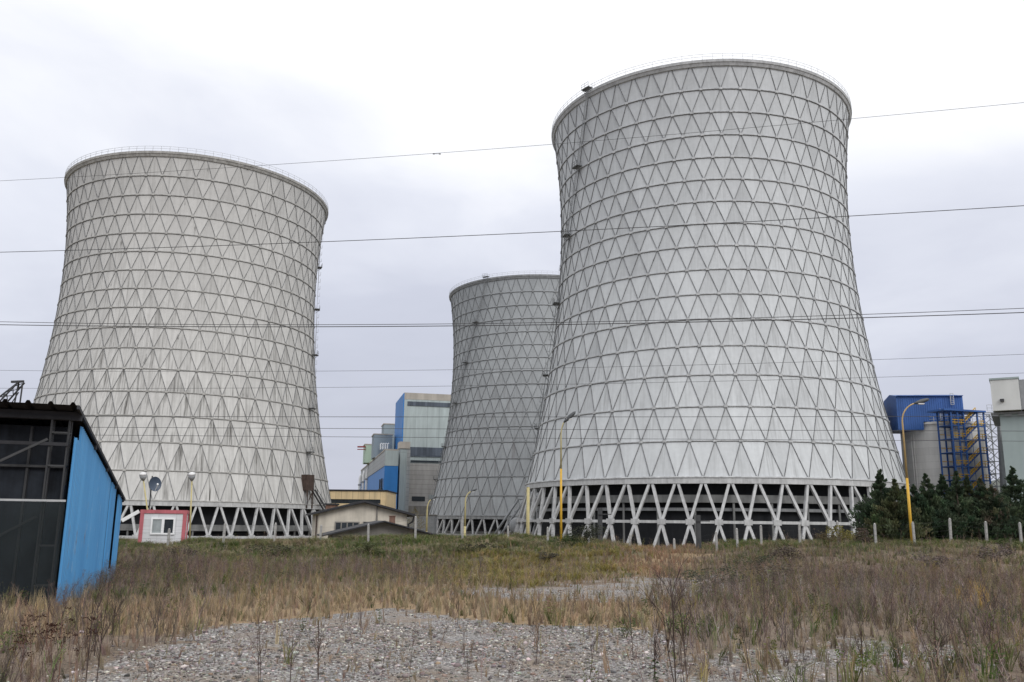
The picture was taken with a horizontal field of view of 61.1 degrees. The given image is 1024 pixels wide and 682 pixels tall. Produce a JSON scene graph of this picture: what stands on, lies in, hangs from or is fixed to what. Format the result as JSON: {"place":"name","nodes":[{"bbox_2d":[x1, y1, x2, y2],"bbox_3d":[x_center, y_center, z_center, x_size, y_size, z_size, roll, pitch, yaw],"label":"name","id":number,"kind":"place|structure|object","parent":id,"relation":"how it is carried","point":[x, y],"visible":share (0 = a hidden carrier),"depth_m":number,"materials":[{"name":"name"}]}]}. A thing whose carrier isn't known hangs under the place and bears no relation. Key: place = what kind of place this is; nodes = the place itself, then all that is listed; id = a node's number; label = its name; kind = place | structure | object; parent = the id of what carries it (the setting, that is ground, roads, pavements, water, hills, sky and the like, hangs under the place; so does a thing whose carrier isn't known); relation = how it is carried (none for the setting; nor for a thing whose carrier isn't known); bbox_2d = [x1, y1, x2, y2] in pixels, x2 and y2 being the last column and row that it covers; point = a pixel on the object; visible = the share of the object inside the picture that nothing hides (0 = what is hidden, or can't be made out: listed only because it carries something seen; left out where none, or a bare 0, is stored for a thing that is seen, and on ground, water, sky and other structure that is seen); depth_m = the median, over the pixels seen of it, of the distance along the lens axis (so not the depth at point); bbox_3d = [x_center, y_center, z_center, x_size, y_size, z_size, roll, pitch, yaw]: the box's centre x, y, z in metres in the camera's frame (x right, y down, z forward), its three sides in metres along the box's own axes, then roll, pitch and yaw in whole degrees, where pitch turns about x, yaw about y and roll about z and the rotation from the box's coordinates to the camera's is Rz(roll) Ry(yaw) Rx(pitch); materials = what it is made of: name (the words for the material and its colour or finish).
{"place":"outdoors","nodes":[
{"label":"outdoors","id":0,"kind":"place"},
{"bbox_2d":[94,427,925,430],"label":"overhead wire","id":1,"kind":"object","parent":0,"point":[534,429],"visible":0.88,"depth_m":82.22,"materials":[{"name":"metal"}]},
{"bbox_2d":[0,535,1023,681],"bbox_3d":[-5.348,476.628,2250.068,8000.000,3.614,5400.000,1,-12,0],"label":"ground","id":2,"kind":"structure","parent":0,"point":[331,622],"depth_m":12.87,"materials":[{"name":"gravel"}]},
{"bbox_2d":[0,380,24,401],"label":"crane","id":3,"kind":"object","parent":2,"relation":"on","point":[6,392],"visible":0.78,"depth_m":141.11,"materials":[{"name":"metal"}]},
{"bbox_2d":[0,627,34,658],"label":"green plant","id":4,"kind":"object","parent":2,"relation":"on","point":[10,633],"visible":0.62,"depth_m":10.76,"materials":[{"name":"green plant"}]},
{"bbox_2d":[7,623,33,681],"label":"dock plant","id":5,"kind":"object","parent":2,"relation":"on","point":[24,636],"visible":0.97,"depth_m":8.14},
{"bbox_2d":[20,614,41,664],"bbox_3d":[-5.112,3.262,9.199,0.216,0.724,0.221,4,-12,-14],"label":"dock plant","id":6,"kind":"object","parent":2,"relation":"on","point":[31,634],"visible":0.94,"depth_m":9.22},
{"bbox_2d":[32,614,62,669],"bbox_3d":[-4.635,3.066,8.554,0.267,0.788,0.300,-6,-12,18],"label":"dock plant","id":7,"kind":"object","parent":2,"relation":"on","point":[52,624],"visible":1,"depth_m":8.60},
{"bbox_2d":[47,606,75,678],"bbox_3d":[-4.614,3.143,8.920,0.247,0.819,0.249,-4,-13,22],"label":"dock plant","id":8,"kind":"object","parent":2,"relation":"on","point":[61,645],"visible":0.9,"depth_m":8.94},
{"bbox_2d":[0,399,125,606],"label":"open shed","id":9,"kind":"structure","parent":2,"relation":"on","point":[62,498],"depth_m":18.61,"materials":[{"name":"metal"}]},
{"bbox_2d":[71,617,100,681],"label":"dock plant","id":10,"kind":"object","parent":2,"relation":"on","point":[93,618],"visible":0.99,"depth_m":8.44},
{"bbox_2d":[83,572,113,681],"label":"bare sapling","id":11,"kind":"object","parent":2,"relation":"on","point":[98,595],"visible":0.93,"depth_m":8.98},
{"bbox_2d":[87,584,116,681],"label":"bare sapling","id":12,"kind":"object","parent":2,"relation":"on","point":[102,632],"visible":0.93,"depth_m":8.50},
{"bbox_2d":[139,472,147,509],"bbox_3d":[-26.469,12.147,62.672,1.358,5.314,0.540,1,-12,0],"label":"floodlight pole","id":13,"kind":"object","parent":2,"relation":"on","point":[142,475],"visible":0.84,"depth_m":62.99,"materials":[{"name":"metal"}]},
{"bbox_2d":[148,476,160,509],"bbox_3d":[-26.680,12.523,64.371,0.878,5.017,0.836,1,-12,0],"label":"satellite dish","id":14,"kind":"object","parent":2,"relation":"on","point":[154,483],"visible":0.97,"depth_m":64.82,"materials":[{"name":"metal"}]},
{"bbox_2d":[121,510,189,543],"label":"container office","id":15,"kind":"structure","parent":2,"relation":"on","point":[152,523],"depth_m":59.06,"materials":[{"name":"white"}]},
{"bbox_2d":[150,518,175,534],"bbox_3d":[-23.771,12.600,59.070,1.545,1.126,0.120,4,-12,-16],"label":"window","id":16,"kind":"structure","parent":15,"relation":"in","point":[157,524],"depth_m":59.03,"materials":[{"name":"white paint"}]},
{"bbox_2d":[160,545,197,556],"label":"shrub","id":17,"kind":"object","parent":2,"relation":"on","point":[184,549],"visible":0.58,"depth_m":43.62,"materials":[{"name":"green plant"}]},
{"bbox_2d":[33,146,330,538],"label":"cooling tower","id":18,"kind":"structure","parent":2,"relation":"on","point":[250,480],"depth_m":230.75,"materials":[{"name":"beige concrete"}]},
{"bbox_2d":[188,472,195,538],"bbox_3d":[-23.333,11.991,62.711,0.520,5.002,0.526,-3,-12,15],"label":"floodlight pole","id":19,"kind":"object","parent":2,"relation":"on","point":[191,476],"visible":0.94,"depth_m":62.91,"materials":[{"name":"metal"}]},
{"bbox_2d":[243,627,264,680],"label":"dead stalk","id":20,"kind":"object","parent":2,"relation":"on","point":[258,653],"visible":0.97,"depth_m":9.03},
{"bbox_2d":[252,597,268,680],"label":"dead stalk","id":21,"kind":"object","parent":2,"relation":"on","point":[261,639],"visible":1,"depth_m":9.06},
{"bbox_2d":[248,544,304,556],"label":"shrub","id":22,"kind":"object","parent":2,"relation":"on","point":[278,548],"visible":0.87,"depth_m":44.15,"materials":[{"name":"green plant"}]},
{"bbox_2d":[281,623,306,681],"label":"dead stalk","id":23,"kind":"object","parent":2,"relation":"on","point":[299,640],"visible":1,"depth_m":9.09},
{"bbox_2d":[310,620,329,679],"bbox_3d":[-2.081,3.309,9.298,0.170,0.628,0.351,-7,-14,32],"label":"dead stalk","id":24,"kind":"object","parent":2,"relation":"on","point":[319,640],"visible":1,"depth_m":9.30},
{"bbox_2d":[306,500,414,538],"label":"gabled house","id":25,"kind":"structure","parent":2,"relation":"on","point":[347,515],"depth_m":91.17,"materials":[{"name":"beige paint"}]},
{"bbox_2d":[334,521,359,529],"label":"window","id":26,"kind":"structure","parent":25,"relation":"in","point":[338,525],"depth_m":90.59,"materials":[{"name":"grey paint"}]},
{"bbox_2d":[329,489,396,508],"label":"tan hall","id":27,"kind":"structure","parent":2,"relation":"on","point":[340,497],"depth_m":295.40,"materials":[{"name":"beige paint"}]},
{"bbox_2d":[331,499,380,503],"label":"window","id":28,"kind":"structure","parent":27,"relation":"in","point":[332,500],"depth_m":295.29,"materials":[{"name":"black glass"}]},
{"bbox_2d":[349,540,386,553],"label":"shrub","id":29,"kind":"object","parent":2,"relation":"on","point":[366,546],"visible":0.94,"depth_m":45.15,"materials":[{"name":"green plant"}]},
{"bbox_2d":[317,516,437,537],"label":"outbuilding","id":30,"kind":"structure","parent":2,"relation":"on","point":[362,528],"depth_m":79.27,"materials":[{"name":"grey paint"}]},
{"bbox_2d":[361,449,398,508],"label":"bunker bay","id":31,"kind":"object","parent":2,"relation":"on","point":[382,473],"visible":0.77,"depth_m":440.25,"materials":[{"name":"metal"}]},
{"bbox_2d":[357,444,372,463],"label":"rooftop block","id":32,"kind":"structure","parent":31,"relation":"on","point":[367,449],"depth_m":542.42,"materials":[{"name":"green paint"}]},
{"bbox_2d":[371,433,392,458],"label":"rooftop block","id":33,"kind":"structure","parent":31,"relation":"on","point":[381,443],"depth_m":499.65,"materials":[{"name":"white paint"}]},
{"bbox_2d":[381,423,394,448],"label":"rooftop block","id":34,"kind":"structure","parent":2,"relation":"on","point":[388,431],"depth_m":540.86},
{"bbox_2d":[407,507,430,529],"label":"autumn tree","id":35,"kind":"object","parent":2,"relation":"on","point":[414,520],"visible":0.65,"depth_m":225.31,"materials":[{"name":"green plant"}]},
{"bbox_2d":[407,514,437,533],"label":"grey shed","id":36,"kind":"structure","parent":2,"relation":"on","point":[432,521],"depth_m":293.72,"materials":[{"name":"paint"}]},
{"bbox_2d":[394,392,450,525],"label":"power plant","id":37,"kind":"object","parent":2,"relation":"on","point":[421,415],"visible":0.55,"depth_m":470.64,"materials":[{"name":"grey metal"}]},
{"bbox_2d":[464,489,476,532],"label":"street lamp","id":38,"kind":"object","parent":2,"relation":"on","point":[473,490],"visible":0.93,"depth_m":117.65,"materials":[{"name":"metal"}]},
{"bbox_2d":[459,541,503,551],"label":"shrub","id":39,"kind":"object","parent":2,"relation":"on","point":[479,545],"visible":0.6,"depth_m":46.55,"materials":[{"name":"green plant"}]},
{"bbox_2d":[428,271,559,535],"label":"cooling tower","id":40,"kind":"structure","parent":2,"relation":"on","point":[489,459],"depth_m":334.68,"materials":[{"name":"grey concrete"}]},
{"bbox_2d":[494,499,522,533],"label":"inclined pipe stair","id":41,"kind":"object","parent":2,"relation":"on","point":[507,515],"visible":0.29,"depth_m":244.76,"materials":[{"name":"metal"}]},
{"bbox_2d":[0,528,1023,681],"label":"dead weeds","id":42,"kind":"object","parent":2,"relation":"on","point":[948,576],"visible":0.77,"depth_m":21.39,"materials":[{"name":"plant"}]},
{"bbox_2d":[0,531,1023,681],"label":"bank grass","id":43,"kind":"structure","parent":2,"relation":"on","point":[447,546],"depth_m":39.37,"materials":[{"name":"brown plant"}]},
{"bbox_2d":[0,586,1023,681],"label":"loose stones","id":44,"kind":"object","parent":2,"relation":"on","point":[184,666],"visible":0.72,"depth_m":11.28,"materials":[{"name":"gravel"}]},
{"bbox_2d":[0,574,1023,681],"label":"bare branching stems","id":45,"kind":"object","parent":2,"relation":"on","point":[156,604],"visible":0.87,"depth_m":11.91,"materials":[{"name":"plant"}]},
{"bbox_2d":[2,567,1022,681],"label":"thin stems","id":46,"kind":"object","parent":2,"relation":"on","point":[546,619],"visible":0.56,"depth_m":13.90,"materials":[{"name":"plant"}]},
{"bbox_2d":[526,485,529,533],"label":"yellow pole","id":47,"kind":"object","parent":2,"relation":"on","point":[528,510],"visible":0.83,"depth_m":74.50,"materials":[{"name":"metal"}]},
{"bbox_2d":[40,533,1023,681],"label":"green weeds","id":48,"kind":"object","parent":2,"relation":"on","point":[775,657],"visible":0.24,"depth_m":27.87,"materials":[{"name":"green plant"}]},
{"bbox_2d":[530,609,544,663],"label":"dead stalk","id":49,"kind":"object","parent":2,"relation":"on","point":[537,632],"visible":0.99,"depth_m":10.55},
{"bbox_2d":[524,552,558,562],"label":"shrub","id":50,"kind":"object","parent":2,"relation":"on","point":[552,555],"visible":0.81,"depth_m":41.95,"materials":[{"name":"green plant"}]},
{"bbox_2d":[549,534,579,544],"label":"shrub","id":51,"kind":"object","parent":2,"relation":"on","point":[564,539],"visible":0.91,"depth_m":51.74,"materials":[{"name":"green plant"}]},
{"bbox_2d":[560,411,575,540],"bbox_3d":[3.635,8.869,56.391,1.063,8.673,0.300,1,-12,0],"label":"street lamp","id":52,"kind":"object","parent":2,"relation":"on","point":[570,416],"visible":0.95,"depth_m":56.43,"materials":[{"name":"metal"}]},
{"bbox_2d":[126,516,1022,550],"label":"wire fence","id":53,"kind":"object","parent":2,"relation":"on","point":[716,537],"visible":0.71,"depth_m":55.23,"materials":[{"name":"concrete"}]},
{"bbox_2d":[568,524,609,544],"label":"shrub","id":54,"kind":"object","parent":2,"relation":"on","point":[587,534],"visible":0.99,"depth_m":51.88,"materials":[{"name":"green plant"}]},
{"bbox_2d":[598,508,610,540],"bbox_3d":[6.260,12.546,58.638,0.900,2.442,0.360,1,-12,0],"label":"steel post","id":55,"kind":"object","parent":2,"relation":"on","point":[600,514],"visible":0.79,"depth_m":58.63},
{"bbox_2d":[612,616,636,637],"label":"green plant","id":56,"kind":"object","parent":2,"relation":"on","point":[622,631],"visible":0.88,"depth_m":13.31,"materials":[{"name":"green plant"}]},
{"bbox_2d":[616,597,632,653],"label":"dead stalk","id":57,"kind":"object","parent":2,"relation":"on","point":[624,615],"visible":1,"depth_m":11.21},
{"bbox_2d":[631,585,678,681],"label":"dead stalk","id":58,"kind":"object","parent":2,"relation":"on","point":[667,639],"visible":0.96,"depth_m":9.51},
{"bbox_2d":[650,616,661,674],"bbox_3d":[1.553,3.297,9.243,0.143,0.759,0.298,-4,-13,20],"label":"bare sapling","id":59,"kind":"object","parent":2,"relation":"on","point":[655,641],"visible":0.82,"depth_m":9.24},
{"bbox_2d":[647,564,695,680],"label":"bare sapling","id":60,"kind":"object","parent":2,"relation":"on","point":[686,622],"visible":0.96,"depth_m":9.34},
{"bbox_2d":[661,558,687,680],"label":"bare sapling","id":61,"kind":"object","parent":2,"relation":"on","point":[673,611],"visible":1,"depth_m":9.23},
{"bbox_2d":[661,609,702,637],"bbox_3d":[2.675,4.328,13.229,0.721,0.442,0.632,3,-12,-10],"label":"green plant","id":62,"kind":"object","parent":2,"relation":"on","point":[677,627],"visible":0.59,"depth_m":13.24,"materials":[{"name":"green plant"}]},
{"bbox_2d":[679,601,703,672],"bbox_3d":[2.046,3.425,10.033,0.273,0.855,0.199,10,-9,0],"label":"dead stalk","id":63,"kind":"object","parent":2,"relation":"on","point":[688,634],"visible":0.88,"depth_m":10.01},
{"bbox_2d":[695,515,709,549],"bbox_3d":[12.890,12.999,58.558,0.900,2.453,0.360,1,-12,0],"label":"steel post","id":64,"kind":"object","parent":2,"relation":"on","point":[698,521],"visible":0.82,"depth_m":58.52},
{"bbox_2d":[514,53,911,546],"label":"cooling tower","id":65,"kind":"structure","parent":2,"relation":"on","point":[671,473],"depth_m":187.39,"materials":[{"name":"concrete"}]},
{"bbox_2d":[681,565,751,587],"bbox_3d":[6.509,7.661,28.189,2.767,0.767,1.964,6,-13,-22],"label":"shrub","id":66,"kind":"object","parent":2,"relation":"on","point":[694,572],"visible":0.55,"depth_m":28.02,"materials":[{"name":"brown plant"}]},
{"bbox_2d":[737,600,750,677],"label":"dead stalk","id":67,"kind":"object","parent":2,"relation":"on","point":[744,636],"visible":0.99,"depth_m":9.75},
{"bbox_2d":[724,555,777,567],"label":"shrub","id":68,"kind":"object","parent":2,"relation":"on","point":[761,560],"visible":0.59,"depth_m":41.15,"materials":[{"name":"brown plant"}]},
{"bbox_2d":[764,544,802,564],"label":"shrub","id":69,"kind":"object","parent":2,"relation":"on","point":[787,551],"visible":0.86,"depth_m":42.74,"materials":[{"name":"brown plant"}]},
{"bbox_2d":[813,530,841,547],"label":"shrub","id":70,"kind":"object","parent":2,"relation":"on","point":[829,538],"visible":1,"depth_m":49.43,"materials":[{"name":"green plant"}]},
{"bbox_2d":[826,525,855,542],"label":"shrub","id":71,"kind":"object","parent":2,"relation":"on","point":[840,534],"visible":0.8,"depth_m":55.17,"materials":[{"name":"green plant"}]},
{"bbox_2d":[835,649,875,681],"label":"green plant","id":72,"kind":"object","parent":2,"relation":"on","point":[865,659],"visible":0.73,"depth_m":9.48,"materials":[{"name":"green plant"}]},
{"bbox_2d":[846,598,874,681],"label":"dead stalk","id":73,"kind":"object","parent":2,"relation":"on","point":[857,641],"visible":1,"depth_m":9.55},
{"bbox_2d":[851,526,873,543],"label":"shrub","id":74,"kind":"object","parent":2,"relation":"on","point":[861,533],"visible":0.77,"depth_m":56.56,"materials":[{"name":"green plant"}]},
{"bbox_2d":[845,469,926,537],"bbox_3d":[26.789,11.869,62.792,5.323,5.299,5.294,1,-12,0],"label":"conifer tree","id":75,"kind":"object","parent":2,"relation":"on","point":[865,507],"visible":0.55,"depth_m":62.84,"materials":[{"name":"green plant"}]},
{"bbox_2d":[861,478,933,539],"bbox_3d":[27.342,11.996,61.330,4.913,4.554,4.699,1,-12,0],"label":"conifer tree","id":76,"kind":"object","parent":2,"relation":"on","point":[883,516],"visible":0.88,"depth_m":60.67,"materials":[{"name":"green plant"}]},
{"bbox_2d":[901,398,928,541],"bbox_3d":[26.590,8.541,56.515,2.000,9.741,0.300,1,-12,0],"label":"street lamp","id":77,"kind":"object","parent":2,"relation":"on","point":[921,401],"visible":0.97,"depth_m":56.49,"materials":[{"name":"metal"}]},
{"bbox_2d":[899,484,939,540],"bbox_3d":[28.937,12.493,62.803,4.764,4.303,4.210,12,-16,-43],"label":"conifer tree","id":78,"kind":"object","parent":2,"relation":"on","point":[914,499],"visible":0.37,"depth_m":62.54,"materials":[{"name":"green plant"}]},
{"bbox_2d":[884,393,988,497],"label":"silo","id":79,"kind":"object","parent":2,"relation":"on","point":[922,457],"visible":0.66,"depth_m":199.12,"materials":[{"name":"concrete"},{"name":"blue painted steel"},{"name":"yellow painted steel"}]},
{"bbox_2d":[910,551,963,568],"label":"shrub","id":80,"kind":"object","parent":2,"relation":"on","point":[934,558],"visible":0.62,"depth_m":37.81,"materials":[{"name":"brown plant"}]},
{"bbox_2d":[927,617,952,659],"bbox_3d":[4.919,3.506,9.978,0.173,0.644,0.360,3,-12,-12],"label":"dead stalk","id":81,"kind":"object","parent":2,"relation":"on","point":[944,643],"visible":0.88,"depth_m":9.98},
{"bbox_2d":[912,473,970,539],"bbox_3d":[30.086,12.057,62.577,4.694,5.061,4.814,1,-12,0],"label":"conifer tree","id":82,"kind":"object","parent":2,"relation":"on","point":[931,499],"visible":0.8,"depth_m":61.40,"materials":[{"name":"green plant"}]},
{"bbox_2d":[931,474,978,539],"bbox_3d":[32.059,12.277,63.359,5.028,5.188,5.166,1,-12,0],"label":"conifer tree","id":83,"kind":"object","parent":2,"relation":"on","point":[942,487],"visible":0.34,"depth_m":63.51,"materials":[{"name":"green plant"}]},
{"bbox_2d":[927,408,990,497],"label":"stair tower","id":84,"kind":"structure","parent":2,"relation":"on","point":[966,433],"depth_m":191.59,"materials":[{"name":"blue metal"}]},
{"bbox_2d":[936,470,983,540],"bbox_3d":[32.183,12.034,62.589,3.915,5.408,4.571,-8,-15,37],"label":"conifer tree","id":85,"kind":"object","parent":2,"relation":"on","point":[955,493],"visible":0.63,"depth_m":62.13,"materials":[{"name":"green plant"}]},
{"bbox_2d":[958,474,992,540],"bbox_3d":[33.496,12.445,63.651,4.897,5.263,5.041,11,-16,-40],"label":"conifer tree","id":86,"kind":"object","parent":2,"relation":"on","point":[968,490],"visible":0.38,"depth_m":63.50,"materials":[{"name":"green plant"}]},
{"bbox_2d":[969,576,991,610],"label":"reed clump","id":87,"kind":"object","parent":2,"relation":"on","point":[980,600],"visible":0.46,"depth_m":20.28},
{"bbox_2d":[956,477,1023,540],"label":"conifer tree","id":88,"kind":"object","parent":2,"relation":"on","point":[980,491],"visible":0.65,"depth_m":61.71,"materials":[{"name":"green plant"}]},
{"bbox_2d":[978,405,1006,493],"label":"lattice tower","id":89,"kind":"structure","parent":2,"relation":"on","point":[1002,472],"depth_m":194.16,"materials":[{"name":"metal"}]},
{"bbox_2d":[978,608,1012,634],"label":"green plant","id":90,"kind":"object","parent":2,"relation":"on","point":[996,619],"visible":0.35,"depth_m":14.30,"materials":[{"name":"green plant"}]},
{"bbox_2d":[969,484,1023,540],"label":"conifer tree","id":91,"kind":"object","parent":2,"relation":"on","point":[995,500],"visible":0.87,"depth_m":60.71,"materials":[{"name":"green plant"}]},
{"bbox_2d":[974,543,1018,561],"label":"shrub","id":92,"kind":"object","parent":2,"relation":"on","point":[1002,551],"visible":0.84,"depth_m":42.24,"materials":[{"name":"brown plant"}]},
{"bbox_2d":[986,538,1023,546],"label":"shrub","id":93,"kind":"object","parent":2,"relation":"on","point":[1007,540],"visible":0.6,"depth_m":50.27,"materials":[{"name":"green plant"}]},
{"bbox_2d":[997,465,1023,540],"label":"conifer tree","id":94,"kind":"object","parent":2,"relation":"on","point":[1011,491],"visible":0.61,"depth_m":62.99,"materials":[{"name":"green plant"}]},
{"bbox_2d":[1010,487,1023,541],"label":"conifer tree","id":95,"kind":"object","parent":2,"relation":"on","point":[1021,503],"visible":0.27,"depth_m":61.71,"materials":[{"name":"green plant"}]},
{"bbox_2d":[0,534,1023,681],"bbox_3d":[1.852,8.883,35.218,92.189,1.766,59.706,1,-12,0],"label":"dry grass","id":96,"kind":"structure","parent":0,"point":[106,649],"depth_m":18.11,"materials":[{"name":"plant"}]},
{"bbox_2d":[0,312,1023,326],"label":"overhead wire","id":97,"kind":"object","parent":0,"point":[513,325],"visible":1,"depth_m":85.37,"materials":[{"name":"metal"}]},
{"bbox_2d":[0,308,1023,324],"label":"overhead wire","id":98,"kind":"object","parent":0,"point":[500,323],"visible":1,"depth_m":85.23,"materials":[{"name":"metal"}]},
{"bbox_2d":[0,0,1023,489],"label":"sky","id":99,"kind":"structure","parent":0,"point":[269,82],"materials":[{"name":"white"}]},
{"bbox_2d":[4,354,1020,371],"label":"overhead wire","id":100,"kind":"object","parent":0,"point":[463,369],"visible":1,"depth_m":103.97,"materials":[{"name":"metal"}]},
{"bbox_2d":[4,102,1023,180],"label":"overhead wire","id":101,"kind":"object","parent":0,"point":[534,145],"visible":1,"depth_m":89.68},
{"bbox_2d":[509,517,525,532],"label":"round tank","id":102,"kind":"object","parent":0,"point":[512,524],"visible":0.36,"depth_m":228.01,"materials":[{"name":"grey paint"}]},
{"bbox_2d":[15,205,1023,251],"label":"overhead wire","id":103,"kind":"object","parent":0,"point":[532,232],"visible":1,"depth_m":85.97,"materials":[{"name":"metal"}]},
{"bbox_2d":[43,373,1011,388],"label":"overhead wire","id":104,"kind":"object","parent":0,"point":[477,385],"visible":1,"depth_m":103.18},
{"bbox_2d":[85,416,979,416],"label":"overhead wire","id":105,"kind":"object","parent":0,"point":[731,416],"visible":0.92,"depth_m":81.35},
{"bbox_2d":[127,435,948,440],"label":"overhead wire","id":106,"kind":"object","parent":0,"point":[556,438],"visible":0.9,"depth_m":82.60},
{"bbox_2d":[989,377,1023,501],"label":"pale building","id":107,"kind":"structure","parent":0,"point":[1007,395],"depth_m":171.10,"materials":[{"name":"grey paint"}]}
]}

